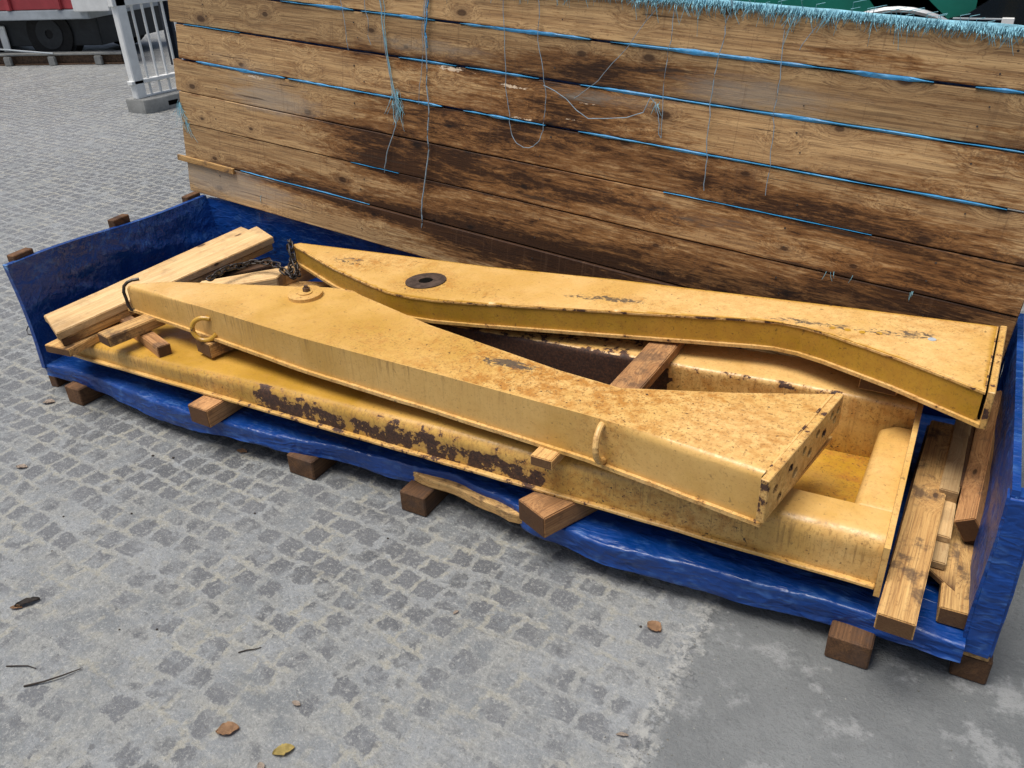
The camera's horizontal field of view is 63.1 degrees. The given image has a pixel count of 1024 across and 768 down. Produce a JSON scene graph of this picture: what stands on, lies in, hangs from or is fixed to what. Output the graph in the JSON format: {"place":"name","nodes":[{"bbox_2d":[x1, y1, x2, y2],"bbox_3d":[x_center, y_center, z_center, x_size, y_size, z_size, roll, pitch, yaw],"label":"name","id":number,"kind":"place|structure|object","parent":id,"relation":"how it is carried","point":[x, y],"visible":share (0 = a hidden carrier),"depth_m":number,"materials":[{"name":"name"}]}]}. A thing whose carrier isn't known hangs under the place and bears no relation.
{"place":"outdoors","nodes":[
{"label":"outdoors","id":0,"kind":"place"},
{"bbox_2d":[158,0,181,64],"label":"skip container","id":1,"kind":"object","parent":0,"point":[172,30],"visible":0.02,"depth_m":10.63,"materials":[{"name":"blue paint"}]},
{"bbox_2d":[210,257,275,279],"bbox_3d":[-1.175,-0.410,3.625,0.317,0.192,0.102,-19,33,-20],"label":"wood block","id":2,"kind":"object","parent":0,"point":[253,268],"depth_m":3.57,"materials":[{"name":"brown wood"}]},
{"bbox_2d":[0,30,1023,767],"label":"ground","id":3,"kind":"structure","parent":0,"point":[308,586],"depth_m":2.17,"materials":[{"name":"grey stone"}]},
{"bbox_2d":[6,665,35,668],"bbox_3d":[-1.229,0.708,2.092,0.081,0.005,0.008,1,29,6],"label":"twig","id":4,"kind":"object","parent":3,"relation":"on","point":[18,666],"visible":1,"depth_m":2.09,"materials":[{"name":"wood"}]},
{"bbox_2d":[14,597,39,606],"bbox_3d":[-1.329,0.596,2.286,0.063,0.012,0.026,-15,32,-22],"label":"leaf","id":5,"kind":"object","parent":3,"relation":"on","point":[24,601],"visible":1,"depth_m":2.29,"materials":[{"name":"brown plant"}]},
{"bbox_2d":[43,399,54,402],"bbox_3d":[-1.812,0.069,3.264,0.034,0.008,0.036,21,37,35],"label":"leaf","id":6,"kind":"object","parent":3,"relation":"on","point":[48,400],"visible":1,"depth_m":3.27,"materials":[{"name":"beige plant"}]},
{"bbox_2d":[23,668,80,686],"bbox_3d":[-1.131,0.723,2.052,0.129,0.010,0.013,-13,31,-18],"label":"twig","id":7,"kind":"object","parent":3,"relation":"on","point":[31,684],"visible":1,"depth_m":2.04,"materials":[{"name":"wood"}]},
{"bbox_2d":[0,49,124,65],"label":"ground beam","id":8,"kind":"structure","parent":3,"relation":"on","point":[21,58],"depth_m":11.65,"materials":[{"name":"metal"}]},
{"bbox_2d":[0,0,163,51],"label":"flatbed trailer","id":9,"kind":"object","parent":3,"relation":"on","point":[54,25],"visible":0.84,"depth_m":11.67,"materials":[{"name":"red paint"}]},
{"bbox_2d":[107,0,182,113],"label":"crowd barrier","id":10,"kind":"object","parent":3,"relation":"on","point":[141,101],"visible":0.44,"depth_m":8.31,"materials":[{"name":"grey plastic"}]},
{"bbox_2d":[215,721,238,734],"bbox_3d":[-0.649,0.786,1.902,0.040,0.010,0.040,17,34,30],"label":"leaf","id":11,"kind":"object","parent":3,"relation":"on","point":[228,727],"visible":1,"depth_m":1.91,"materials":[{"name":"brown plant"}]},
{"bbox_2d":[257,762,264,767],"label":"leaf","id":12,"kind":"object","parent":3,"relation":"on","point":[260,765],"visible":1,"depth_m":1.82,"materials":[{"name":"brown plant"}]},
{"bbox_2d":[272,743,294,754],"bbox_3d":[-0.506,0.811,1.849,0.034,0.009,0.039,15,33,27],"label":"leaf","id":13,"kind":"object","parent":3,"relation":"on","point":[282,749],"visible":1,"depth_m":1.85,"materials":[{"name":"yellow plant"}]},
{"bbox_2d":[292,700,299,705],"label":"leaf","id":14,"kind":"object","parent":3,"relation":"on","point":[295,702],"visible":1,"depth_m":1.96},
{"bbox_2d":[5,395,965,767],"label":"grit","id":15,"kind":"object","parent":3,"relation":"on","point":[495,635],"visible":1,"depth_m":2.01,"materials":[{"name":"stone"}]},
{"bbox_2d":[2,191,1023,684],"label":"tarpaulin","id":16,"kind":"object","parent":3,"relation":"on","point":[60,275],"visible":0.37,"depth_m":2.46,"materials":[{"name":"plastic"}]},
{"bbox_2d":[188,395,243,427],"bbox_3d":[-0.944,0.010,2.984,0.093,0.070,0.452,14,33,27],"label":"bearing block","id":17,"kind":"object","parent":16,"relation":"on","point":[207,411],"depth_m":2.83,"materials":[{"name":"brown wood"}]},
{"bbox_2d":[73,322,923,596],"bbox_3d":[-0.249,-0.065,2.786,2.900,0.218,0.750,13,33,26],"label":"base frame","id":18,"kind":"object","parent":17,"relation":"on","point":[831,514],"visible":0.61,"depth_m":2.40,"materials":[{"name":"yellow paint"}]},
{"bbox_2d":[45,314,140,356],"bbox_3d":[-1.531,-0.257,3.266,0.127,0.032,0.592,11,32,22],"label":"plank","id":19,"kind":"object","parent":18,"relation":"on","point":[56,346],"visible":0.26,"depth_m":3.05,"materials":[{"name":"brown wood"}]},
{"bbox_2d":[60,244,272,345],"bbox_3d":[-1.389,-0.408,3.404,0.168,0.033,1.029,18,39,32],"label":"plank","id":20,"kind":"object","parent":19,"relation":"on","point":[88,331],"visible":0.23,"depth_m":3.16,"materials":[{"name":"brown wood"}]},
{"bbox_2d":[46,226,273,339],"bbox_3d":[-1.392,-0.435,3.389,0.178,0.032,1.049,18,39,32],"label":"plank","id":21,"kind":"object","parent":20,"relation":"on","point":[81,315],"visible":0.91,"depth_m":3.36,"materials":[{"name":"beige wood"}]},
{"bbox_2d":[44,227,247,322],"bbox_3d":[-1.467,-0.462,3.466,0.108,0.031,0.999,16,37,29],"label":"plank","id":22,"kind":"object","parent":21,"relation":"on","point":[237,231],"visible":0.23,"depth_m":3.54,"materials":[{"name":"beige wood"}]},
{"bbox_2d":[119,315,171,357],"bbox_3d":[-1.378,-0.188,3.105,0.050,0.049,0.426,-26,37,-35],"label":"wood block","id":23,"kind":"object","parent":18,"relation":"on","point":[155,344],"depth_m":3.00,"materials":[{"name":"brown wood"}]},
{"bbox_2d":[98,314,165,346],"bbox_3d":[-1.380,-0.202,3.037,0.073,0.042,0.225,20,37,34],"label":"wood block","id":24,"kind":"object","parent":23,"relation":"on","point":[126,330],"depth_m":3.00,"materials":[{"name":"brown wood"}]},
{"bbox_2d":[195,336,235,357],"bbox_3d":[-0.988,-0.181,3.013,0.092,0.056,0.286,21,37,36],"label":"spacer block","id":25,"kind":"object","parent":18,"relation":"on","point":[212,349],"depth_m":2.92,"materials":[{"name":"brown wood"}]},
{"bbox_2d":[127,282,843,526],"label":"steel beam","id":26,"kind":"structure","parent":25,"relation":"on","point":[749,458],"depth_m":2.27,"materials":[{"name":"yellow metal"}]},
{"bbox_2d":[122,277,138,310],"bbox_3d":[-1.415,-0.329,3.118,0.069,0.130,0.030,-11,31,-16],"label":"wire sling","id":27,"kind":"object","parent":26,"relation":"hanging from","point":[126,283],"visible":0.99,"depth_m":3.10,"materials":[{"name":"metal"}]},
{"bbox_2d":[530,447,565,469],"bbox_3d":[0.111,0.179,2.254,0.065,0.032,0.138,15,33,27],"label":"spacer block","id":28,"kind":"object","parent":18,"relation":"on","point":[544,458],"depth_m":2.21,"materials":[{"name":"brown wood"}]},
{"bbox_2d":[610,341,686,388],"bbox_3d":[0.414,-0.063,2.497,0.089,0.038,0.545,14,34,27],"label":"spacer plank","id":29,"kind":"object","parent":18,"relation":"on","point":[646,367],"visible":0.47,"depth_m":2.45,"materials":[{"name":"brown wood"}]},
{"bbox_2d":[294,243,1006,429],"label":"steel beam","id":30,"kind":"structure","parent":18,"relation":"on","point":[950,368],"depth_m":2.54,"materials":[{"name":"yellow metal"}]},
{"bbox_2d":[206,238,300,281],"bbox_3d":[-0.979,-0.450,3.251,0.407,0.115,0.218,-27,38,-37],"label":"chain","id":31,"kind":"object","parent":30,"relation":"hanging from","point":[290,270],"visible":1,"depth_m":3.29,"materials":[{"name":"metal"}]},
{"bbox_2d":[858,378,896,395],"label":"spacer block","id":32,"kind":"object","parent":18,"relation":"on","point":[866,385],"depth_m":2.31,"materials":[{"name":"brown wood"}]},
{"bbox_2d":[286,281,332,287],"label":"wood block","id":33,"kind":"object","parent":16,"relation":"on","point":[303,283],"depth_m":3.38,"materials":[{"name":"brown wood"}]},
{"bbox_2d":[200,267,288,285],"bbox_3d":[-1.074,-0.391,3.302,0.410,0.051,0.112,-13,31,-16],"label":"wood block","id":34,"kind":"object","parent":33,"relation":"on","point":[274,277],"depth_m":3.29,"materials":[{"name":"beige wood"}]},
{"bbox_2d":[283,263,316,285],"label":"wood block","id":35,"kind":"object","parent":33,"relation":"on","point":[306,275],"depth_m":3.42,"materials":[{"name":"brown wood"}]},
{"bbox_2d":[519,491,598,537],"bbox_3d":[0.230,0.297,2.389,0.445,0.070,0.117,-22,35,-31],"label":"bearing block","id":36,"kind":"object","parent":16,"relation":"on","point":[543,515],"depth_m":2.27,"materials":[{"name":"brown wood"}]},
{"bbox_2d":[885,425,929,581],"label":"timber beam","id":37,"kind":"structure","parent":16,"relation":"on","point":[917,464],"depth_m":2.27,"materials":[{"name":"brown wood"}]},
{"bbox_2d":[874,420,953,640],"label":"timber beam","id":38,"kind":"structure","parent":37,"relation":"on","point":[898,610],"depth_m":2.01,"materials":[{"name":"brown wood"}]},
{"bbox_2d":[936,539,973,628],"bbox_3d":[1.144,0.416,2.128,0.078,0.051,0.550,12,33,24],"label":"timber offcut","id":39,"kind":"object","parent":16,"relation":"on","point":[952,607],"visible":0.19,"depth_m":1.95,"materials":[{"name":"brown wood"}]},
{"bbox_2d":[928,503,961,590],"bbox_3d":[1.128,0.374,2.166,0.085,0.020,0.498,14,34,26],"label":"timber offcut","id":40,"kind":"object","parent":39,"relation":"on","point":[947,575],"visible":0.21,"depth_m":2.03,"materials":[{"name":"brown wood"}]},
{"bbox_2d":[930,503,956,569],"bbox_3d":[1.102,0.364,2.141,0.050,0.024,0.325,14,34,26],"label":"timber offcut","id":41,"kind":"object","parent":40,"relation":"on","point":[940,555],"visible":0.24,"depth_m":2.03,"materials":[{"name":"brown wood"}]},
{"bbox_2d":[936,500,955,542],"bbox_3d":[1.145,0.305,2.198,0.047,0.022,0.345,14,34,26],"label":"timber offcut","id":42,"kind":"object","parent":41,"relation":"on","point":[944,532],"visible":0.27,"depth_m":2.10,"materials":[{"name":"brown wood"}]},
{"bbox_2d":[939,419,971,503],"bbox_3d":[1.244,0.201,2.334,0.047,0.051,0.432,15,34,27],"label":"timber offcut","id":43,"kind":"object","parent":42,"relation":"on","point":[949,487],"visible":0.75,"depth_m":2.27,"materials":[{"name":"brown wood"}]},
{"bbox_2d":[956,426,975,502],"bbox_3d":[1.279,0.202,2.334,0.031,0.056,0.400,14,34,27],"label":"timber offcut","id":44,"kind":"object","parent":40,"relation":"on","point":[969,443],"visible":0.2,"depth_m":2.29,"materials":[{"name":"brown wood"}]},
{"bbox_2d":[954,390,1001,541],"bbox_3d":[1.284,0.207,2.267,0.055,0.070,0.590,-20,19,44],"label":"timber offcut","id":45,"kind":"object","parent":39,"relation":"on","point":[970,508],"visible":0.66,"depth_m":2.17,"materials":[{"name":"brown wood"}]},
{"bbox_2d":[168,0,1023,362],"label":"wooden wall","id":46,"kind":"structure","parent":3,"relation":"on","point":[848,158],"depth_m":2.68,"materials":[{"name":"wood"}]},
{"bbox_2d":[616,732,628,735],"bbox_3d":[0.245,0.779,1.856,0.028,0.005,0.009,3,30,8],"label":"leaf","id":47,"kind":"object","parent":3,"relation":"on","point":[622,734],"visible":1,"depth_m":1.86,"materials":[{"name":"brown plant"}]},
{"bbox_2d":[647,620,661,631],"bbox_3d":[0.363,0.618,2.131,0.036,0.008,0.036,1,29,6],"label":"leaf","id":48,"kind":"object","parent":3,"relation":"on","point":[654,625],"visible":1,"depth_m":2.13,"materials":[{"name":"brown plant"}]},
{"bbox_2d":[733,0,1023,24],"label":"teal truck","id":49,"kind":"object","parent":3,"relation":"on","point":[1004,11],"visible":0.14,"depth_m":4.68,"materials":[{"name":"green paint"}]}
]}

